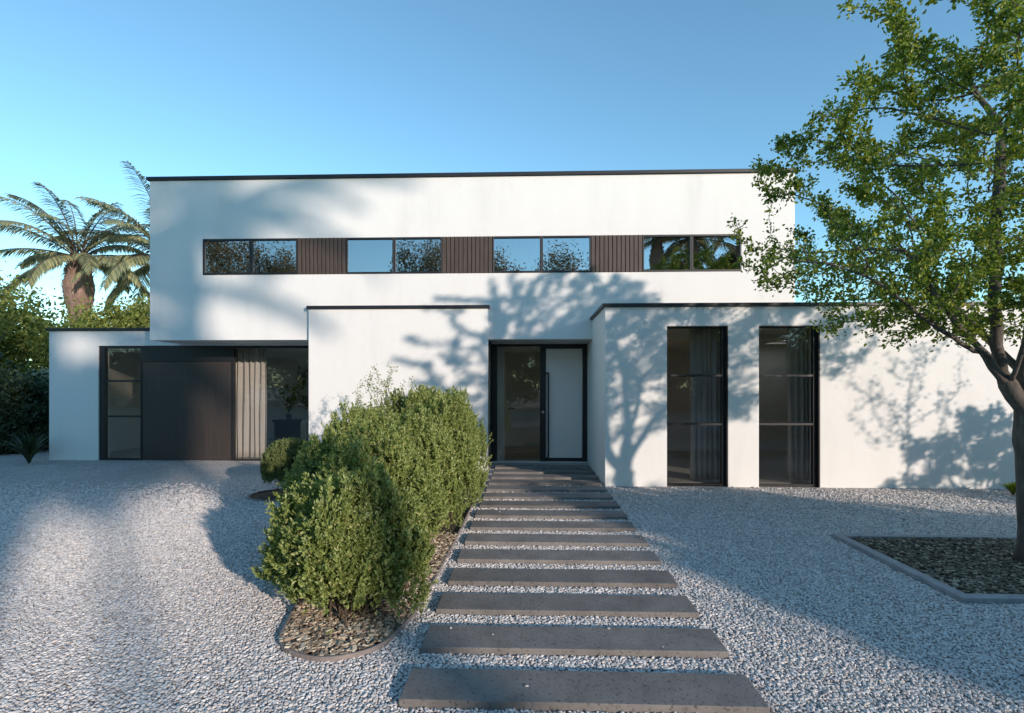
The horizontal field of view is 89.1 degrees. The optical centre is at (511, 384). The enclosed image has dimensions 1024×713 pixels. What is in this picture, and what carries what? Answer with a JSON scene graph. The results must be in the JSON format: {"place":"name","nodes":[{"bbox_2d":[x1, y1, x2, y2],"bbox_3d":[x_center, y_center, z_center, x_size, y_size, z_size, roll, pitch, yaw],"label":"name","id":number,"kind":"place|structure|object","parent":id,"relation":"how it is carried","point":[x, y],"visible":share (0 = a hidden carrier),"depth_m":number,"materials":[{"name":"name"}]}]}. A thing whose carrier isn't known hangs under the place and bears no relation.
{"place":"outdoors","nodes":[
{"label":"outdoors","id":0,"kind":"place"},
{"bbox_2d":[0,449,1023,712],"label":"ground","id":1,"kind":"structure","parent":0,"point":[46,471],"depth_m":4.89,"materials":[{"name":"grey gravel"}]},
{"bbox_2d":[0,380,48,454],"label":"dark shrub","id":2,"kind":"object","parent":1,"relation":"on","point":[23,418],"visible":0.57,"depth_m":12.12,"materials":[{"name":"green plant"}]},
{"bbox_2d":[0,348,48,439],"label":"dark shrub","id":3,"kind":"object","parent":1,"relation":"on","point":[22,389],"visible":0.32,"depth_m":12.55,"materials":[{"name":"green plant"}]},
{"bbox_2d":[0,366,48,444],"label":"dark shrub","id":4,"kind":"object","parent":1,"relation":"on","point":[38,377],"visible":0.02,"depth_m":13.88,"materials":[{"name":"green plant"}]},
{"bbox_2d":[1,430,52,462],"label":"strap leaf plant","id":5,"kind":"object","parent":1,"relation":"on","point":[28,447],"visible":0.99,"depth_m":10.56,"materials":[{"name":"green plant"}]},
{"bbox_2d":[20,366,48,383],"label":"silvery shrub","id":6,"kind":"object","parent":1,"relation":"on","point":[46,370],"visible":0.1,"depth_m":14.89,"materials":[{"name":"green plant"}]},
{"bbox_2d":[0,279,68,380],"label":"broadleaf tree","id":7,"kind":"object","parent":1,"relation":"on","point":[2,349],"visible":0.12,"depth_m":19.03,"materials":[{"name":"green plant"}]},
{"bbox_2d":[0,261,110,381],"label":"broadleaf tree","id":8,"kind":"object","parent":1,"relation":"on","point":[40,347],"visible":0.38,"depth_m":18.10,"materials":[{"name":"green plant"}]},
{"bbox_2d":[0,182,149,326],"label":"palm tree","id":9,"kind":"object","parent":1,"relation":"on","point":[77,261],"visible":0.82,"depth_m":25.10,"materials":[{"name":"green plant"}]},
{"bbox_2d":[55,294,149,327],"bbox_3d":[-18.407,-1.328,25.099,6.063,5.858,5.811,0,0,2],"label":"broadleaf tree","id":10,"kind":"object","parent":1,"relation":"on","point":[113,314],"visible":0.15,"depth_m":23.80,"materials":[{"name":"green plant"}]},
{"bbox_2d":[61,161,149,311],"bbox_3d":[-18.328,-4.648,27.561,9.225,12.496,9.449,0,0,2],"label":"palm tree","id":11,"kind":"object","parent":1,"relation":"on","point":[124,263],"visible":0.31,"depth_m":25.50,"materials":[{"name":"green plant"}]},
{"bbox_2d":[99,284,149,327],"bbox_3d":[-18.214,-1.747,26.652,6.776,6.709,6.434,0,0,2],"label":"broadleaf tree","id":12,"kind":"object","parent":1,"relation":"on","point":[147,301],"visible":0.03,"depth_m":25.09,"materials":[{"name":"green plant"}]},
{"bbox_2d":[248,488,282,501],"bbox_3d":[-3.253,1.610,7.511,1.033,0.080,0.874,0,0,2],"label":"bed edging","id":13,"kind":"object","parent":1,"relation":"on","point":[252,499],"visible":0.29,"depth_m":7.30,"materials":[{"name":"grey metal"}]},
{"bbox_2d":[250,490,283,499],"bbox_3d":[-3.253,1.590,7.511,0.997,0.001,0.837,0,0,2],"label":"mulch bed","id":14,"kind":"object","parent":1,"relation":"on","point":[265,495],"visible":0.4,"depth_m":7.48,"materials":[{"name":"brown wood"}]},
{"bbox_2d":[259,437,307,492],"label":"ball shrub","id":15,"kind":"object","parent":14,"relation":"on","point":[277,457],"visible":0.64,"depth_m":7.28,"materials":[{"name":"green plant"}]},
{"bbox_2d":[297,366,307,408],"bbox_3d":[-7.791,-0.112,19.735,4.404,3.700,3.786,0,0,-40],"label":"broadleaf tree","id":16,"kind":"object","parent":1,"relation":"on","point":[303,396],"visible":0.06,"depth_m":18.32,"materials":[{"name":"green plant"}]},
{"bbox_2d":[278,477,487,662],"bbox_3d":[-1.708,1.607,6.325,2.441,0.085,6.626,0,0,2],"label":"bed edging","id":17,"kind":"object","parent":1,"relation":"on","point":[333,658],"visible":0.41,"depth_m":3.15,"materials":[{"name":"grey metal"}]},
{"bbox_2d":[288,473,485,654],"bbox_3d":[-1.708,1.590,6.325,2.405,0.001,6.590,0,0,2],"label":"mulch bed","id":18,"kind":"object","parent":1,"relation":"on","point":[454,528],"visible":0.13,"depth_m":5.68,"materials":[{"name":"wood"}]},
{"bbox_2d":[249,466,381,613],"bbox_3d":[-1.391,1.094,3.866,0.967,1.021,0.927,0,0,13],"label":"shrub","id":19,"kind":"object","parent":18,"relation":"on","point":[280,517],"visible":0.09,"depth_m":3.66,"materials":[{"name":"green plant"}]},
{"bbox_2d":[271,414,369,507],"bbox_3d":[-1.648,0.954,5.266,1.271,1.307,1.363,0,0,2],"label":"shrub","id":20,"kind":"object","parent":18,"relation":"on","point":[316,448],"visible":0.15,"depth_m":4.98,"materials":[{"name":"green plant"}]},
{"bbox_2d":[270,452,437,639],"bbox_3d":[-1.060,1.033,3.614,1.143,1.150,1.045,0,0,2],"label":"shrub","id":21,"kind":"object","parent":18,"relation":"on","point":[355,537],"visible":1,"depth_m":3.35,"materials":[{"name":"green plant"}]},
{"bbox_2d":[320,396,393,443],"bbox_3d":[-1.808,0.866,6.256,1.081,1.481,1.030,0,0,-38],"label":"shrub","id":22,"kind":"object","parent":18,"relation":"on","point":[344,424],"visible":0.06,"depth_m":6.25,"materials":[{"name":"green plant"}]},
{"bbox_2d":[279,532,458,661],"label":"bark chips","id":23,"kind":"object","parent":18,"relation":"on","point":[296,631],"visible":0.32,"depth_m":3.40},
{"bbox_2d":[355,401,399,420],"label":"shrub","id":24,"kind":"object","parent":18,"relation":"on","point":[362,408],"visible":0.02,"depth_m":7.75,"materials":[{"name":"green plant"}]},
{"bbox_2d":[352,362,414,413],"bbox_3d":[-1.987,0.613,8.242,1.069,1.976,1.068,0,0,2],"label":"sapling","id":25,"kind":"object","parent":18,"relation":"on","point":[369,384],"visible":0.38,"depth_m":8.17,"materials":[{"name":"green plant"}]},
{"bbox_2d":[316,416,451,531],"bbox_3d":[-1.167,0.930,4.334,1.288,1.351,1.284,0,0,2],"label":"shrub","id":26,"kind":"object","parent":18,"relation":"on","point":[400,460],"visible":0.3,"depth_m":4.24,"materials":[{"name":"green plant"}]},
{"bbox_2d":[375,384,453,422],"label":"shrub","id":27,"kind":"object","parent":18,"relation":"on","point":[425,394],"visible":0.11,"depth_m":7.95,"materials":[{"name":"green plant"}]},
{"bbox_2d":[376,400,468,542],"bbox_3d":[-0.944,0.873,5.080,1.018,1.462,1.307,0,0,2],"label":"shrub","id":28,"kind":"object","parent":18,"relation":"on","point":[426,435],"visible":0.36,"depth_m":5.00,"materials":[{"name":"green plant"}]},
{"bbox_2d":[423,386,486,521],"bbox_3d":[-0.807,0.799,6.108,1.030,1.613,1.526,0,0,2],"label":"shrub","id":29,"kind":"object","parent":18,"relation":"on","point":[451,418],"visible":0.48,"depth_m":5.95,"materials":[{"name":"green plant"}]},
{"bbox_2d":[429,385,493,480],"bbox_3d":[-0.859,0.802,7.336,1.129,1.607,1.236,0,0,-31],"label":"shrub","id":30,"kind":"object","parent":18,"relation":"on","point":[481,437],"visible":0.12,"depth_m":7.27,"materials":[{"name":"green plant"}]},
{"bbox_2d":[45,168,1023,488],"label":"house","id":31,"kind":"structure","parent":1,"relation":"on","point":[547,316],"depth_m":9.92,"materials":[{"name":"paint"}]},
{"bbox_2d":[99,346,141,459],"bbox_3d":[-8.322,0.385,11.096,0.924,2.410,0.090,0,0,2],"label":"narrow window","id":32,"kind":"structure","parent":31,"relation":"in","point":[103,350],"depth_m":11.06,"materials":[{"name":"black metal"}]},
{"bbox_2d":[203,239,250,274],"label":"window","id":33,"kind":"structure","parent":31,"relation":"in","point":[204,240],"depth_m":10.08,"materials":[{"name":"black metal"}]},
{"bbox_2d":[236,348,266,457],"bbox_3d":[-5.684,0.390,11.276,0.762,2.360,0.120,0,0,2],"label":"curtain","id":34,"kind":"object","parent":31,"relation":"hanging from","point":[251,406],"visible":0.87,"depth_m":11.27,"materials":[{"name":"fabric"}]},
{"bbox_2d":[231,346,308,459],"bbox_3d":[-5.098,0.385,10.989,1.661,2.410,0.090,0,0,2],"label":"wide window","id":35,"kind":"structure","parent":31,"relation":"in","point":[233,348],"depth_m":10.97,"materials":[{"name":"black metal"}]},
{"bbox_2d":[251,238,297,274],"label":"window","id":36,"kind":"structure","parent":31,"relation":"in","point":[267,239],"depth_m":10.06,"materials":[{"name":"black metal"}]},
{"bbox_2d":[272,419,307,441],"bbox_3d":[-5.663,1.231,13.294,0.752,0.702,0.400,0,0,2],"label":"console table","id":37,"kind":"object","parent":31,"relation":"on","point":[287,428],"visible":0.77,"depth_m":13.13,"materials":[{"name":"black"}]},
{"bbox_2d":[274,384,301,418],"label":"potted plant","id":38,"kind":"object","parent":37,"relation":"on","point":[288,404],"visible":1,"depth_m":13.26,"materials":[{"name":"green plant"}]},
{"bbox_2d":[346,237,393,273],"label":"window","id":39,"kind":"structure","parent":31,"relation":"in","point":[373,238],"depth_m":9.99,"materials":[{"name":"black metal"}]},
{"bbox_2d":[394,237,441,273],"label":"window","id":40,"kind":"structure","parent":31,"relation":"in","point":[395,238],"depth_m":9.96,"materials":[{"name":"black metal"}]},
{"bbox_2d":[505,367,523,446],"bbox_3d":[0.038,0.565,13.364,0.540,2.030,0.055,0,0,2],"label":"hall door","id":41,"kind":"structure","parent":31,"relation":"in","point":[514,376],"depth_m":13.33,"materials":[{"name":"paint"}]},
{"bbox_2d":[492,236,540,272],"bbox_3d":[0.095,-2.485,9.925,0.932,0.695,0.070,0,0,2],"label":"window","id":42,"kind":"structure","parent":31,"relation":"in","point":[493,237],"depth_m":9.90,"materials":[{"name":"black metal"}]},
{"bbox_2d":[542,349,581,460],"bbox_3d":[1.031,0.411,10.727,0.838,2.318,0.150,0,0,2],"label":"front door","id":43,"kind":"structure","parent":31,"relation":"in","point":[563,373],"depth_m":10.75,"materials":[{"name":"white metal"}]},
{"bbox_2d":[542,235,590,272],"bbox_3d":[1.031,-2.485,9.894,0.935,0.695,0.070,0,0,2],"label":"window","id":44,"kind":"structure","parent":31,"relation":"in","point":[584,236],"depth_m":9.86,"materials":[{"name":"black metal"}]},
{"bbox_2d":[642,234,691,271],"bbox_3d":[2.923,-2.485,9.832,0.914,0.695,0.070,0,0,2],"label":"window","id":45,"kind":"structure","parent":31,"relation":"in","point":[643,236],"depth_m":9.80,"materials":[{"name":"black metal"}]},
{"bbox_2d":[667,326,727,486],"bbox_3d":[2.908,0.333,8.212,0.942,2.510,0.134,0,0,2],"label":"tall window","id":46,"kind":"structure","parent":31,"relation":"in","point":[723,375],"depth_m":8.18,"materials":[{"name":"black metal"}]},
{"bbox_2d":[689,329,719,479],"bbox_3d":[3.243,0.315,8.639,0.570,2.510,0.106,0,0,2],"label":"curtain","id":47,"kind":"object","parent":31,"relation":"hanging from","point":[704,351],"visible":0.83,"depth_m":8.64,"materials":[{"name":"fabric"}]},
{"bbox_2d":[691,234,740,271],"bbox_3d":[3.845,-2.485,9.802,0.924,0.695,0.070,0,0,2],"label":"window","id":48,"kind":"structure","parent":31,"relation":"in","point":[693,235],"depth_m":9.77,"materials":[{"name":"black metal"}]},
{"bbox_2d":[759,326,819,486],"bbox_3d":[4.325,0.333,8.165,0.931,2.510,0.134,0,0,2],"label":"tall window","id":49,"kind":"structure","parent":31,"relation":"in","point":[815,336],"depth_m":8.14,"materials":[{"name":"black metal"}]},
{"bbox_2d":[786,328,809,480],"bbox_3d":[4.805,0.315,8.588,0.539,2.510,0.106,0,0,2],"label":"curtain","id":50,"kind":"object","parent":31,"relation":"hanging from","point":[798,396],"visible":0.67,"depth_m":8.59,"materials":[{"name":"fabric"}]},
{"bbox_2d":[495,465,590,469],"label":"stepping slab","id":51,"kind":"structure","parent":1,"relation":"on","point":[582,467],"depth_m":9.86,"materials":[{"name":"grey concrete"}]},
{"bbox_2d":[493,469,593,474],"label":"stepping slab","id":52,"kind":"structure","parent":1,"relation":"on","point":[541,471],"depth_m":9.37,"materials":[{"name":"grey concrete"}]},
{"bbox_2d":[491,474,597,479],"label":"stepping slab","id":53,"kind":"structure","parent":1,"relation":"on","point":[547,476],"depth_m":8.85,"materials":[{"name":"grey concrete"}]},
{"bbox_2d":[489,479,602,485],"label":"stepping slab","id":54,"kind":"structure","parent":1,"relation":"on","point":[545,482],"depth_m":8.31,"materials":[{"name":"grey concrete"}]},
{"bbox_2d":[486,485,607,492],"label":"stepping slab","id":55,"kind":"structure","parent":1,"relation":"on","point":[574,489],"depth_m":7.78,"materials":[{"name":"grey concrete"}]},
{"bbox_2d":[483,492,612,500],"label":"stepping slab","id":56,"kind":"structure","parent":1,"relation":"on","point":[549,496],"depth_m":7.27,"materials":[{"name":"grey concrete"}]},
{"bbox_2d":[479,500,619,509],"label":"stepping slab","id":57,"kind":"structure","parent":1,"relation":"on","point":[497,504],"depth_m":6.78,"materials":[{"name":"grey concrete"}]},
{"bbox_2d":[475,509,626,519],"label":"stepping slab","id":58,"kind":"structure","parent":1,"relation":"on","point":[556,514],"depth_m":6.26,"materials":[{"name":"grey concrete"}]},
{"bbox_2d":[470,520,635,531],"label":"stepping slab","id":59,"kind":"structure","parent":1,"relation":"on","point":[572,526],"depth_m":5.72,"materials":[{"name":"grey concrete"}]},
{"bbox_2d":[465,533,647,546],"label":"stepping slab","id":60,"kind":"structure","parent":1,"relation":"on","point":[570,540],"depth_m":5.21,"materials":[{"name":"grey concrete"}]},
{"bbox_2d":[457,549,660,565],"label":"stepping slab","id":61,"kind":"structure","parent":1,"relation":"on","point":[547,557],"depth_m":4.70,"materials":[{"name":"grey concrete"}]},
{"bbox_2d":[448,568,677,588],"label":"stepping slab","id":62,"kind":"structure","parent":1,"relation":"on","point":[631,579],"depth_m":4.19,"materials":[{"name":"grey concrete"}]},
{"bbox_2d":[436,593,698,618],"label":"stepping slab","id":63,"kind":"structure","parent":1,"relation":"on","point":[585,605],"depth_m":3.67,"materials":[{"name":"grey concrete"}]},
{"bbox_2d":[421,625,728,658],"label":"stepping slab","id":64,"kind":"structure","parent":1,"relation":"on","point":[702,643],"depth_m":3.16,"materials":[{"name":"grey concrete"}]},
{"bbox_2d":[399,668,769,712],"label":"stepping slab","id":65,"kind":"structure","parent":1,"relation":"on","point":[565,691],"depth_m":2.64,"materials":[{"name":"grey concrete"}]},
{"bbox_2d":[832,534,1023,602],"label":"bed kerb","id":66,"kind":"structure","parent":1,"relation":"on","point":[961,596],"depth_m":4.46,"materials":[{"name":"concrete"}]},
{"bbox_2d":[849,536,1023,593],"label":"bark chips","id":67,"kind":"object","parent":1,"relation":"on","point":[975,581],"visible":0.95,"depth_m":4.67,"materials":[{"name":"soil"}]},
{"bbox_2d":[726,0,1023,562],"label":"tree","id":68,"kind":"object","parent":67,"relation":"on","point":[952,297],"visible":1,"depth_m":4.64,"materials":[{"name":"green plant"}]},
{"bbox_2d":[997,481,1015,494],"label":"leafy plant","id":69,"kind":"object","parent":1,"relation":"on","point":[1011,488],"visible":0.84,"depth_m":7.54,"materials":[{"name":"green plant"}]},
{"bbox_2d":[0,0,1023,359],"label":"sky","id":70,"kind":"structure","parent":0,"point":[88,87],"materials":[{"name":"blue"}]}
]}

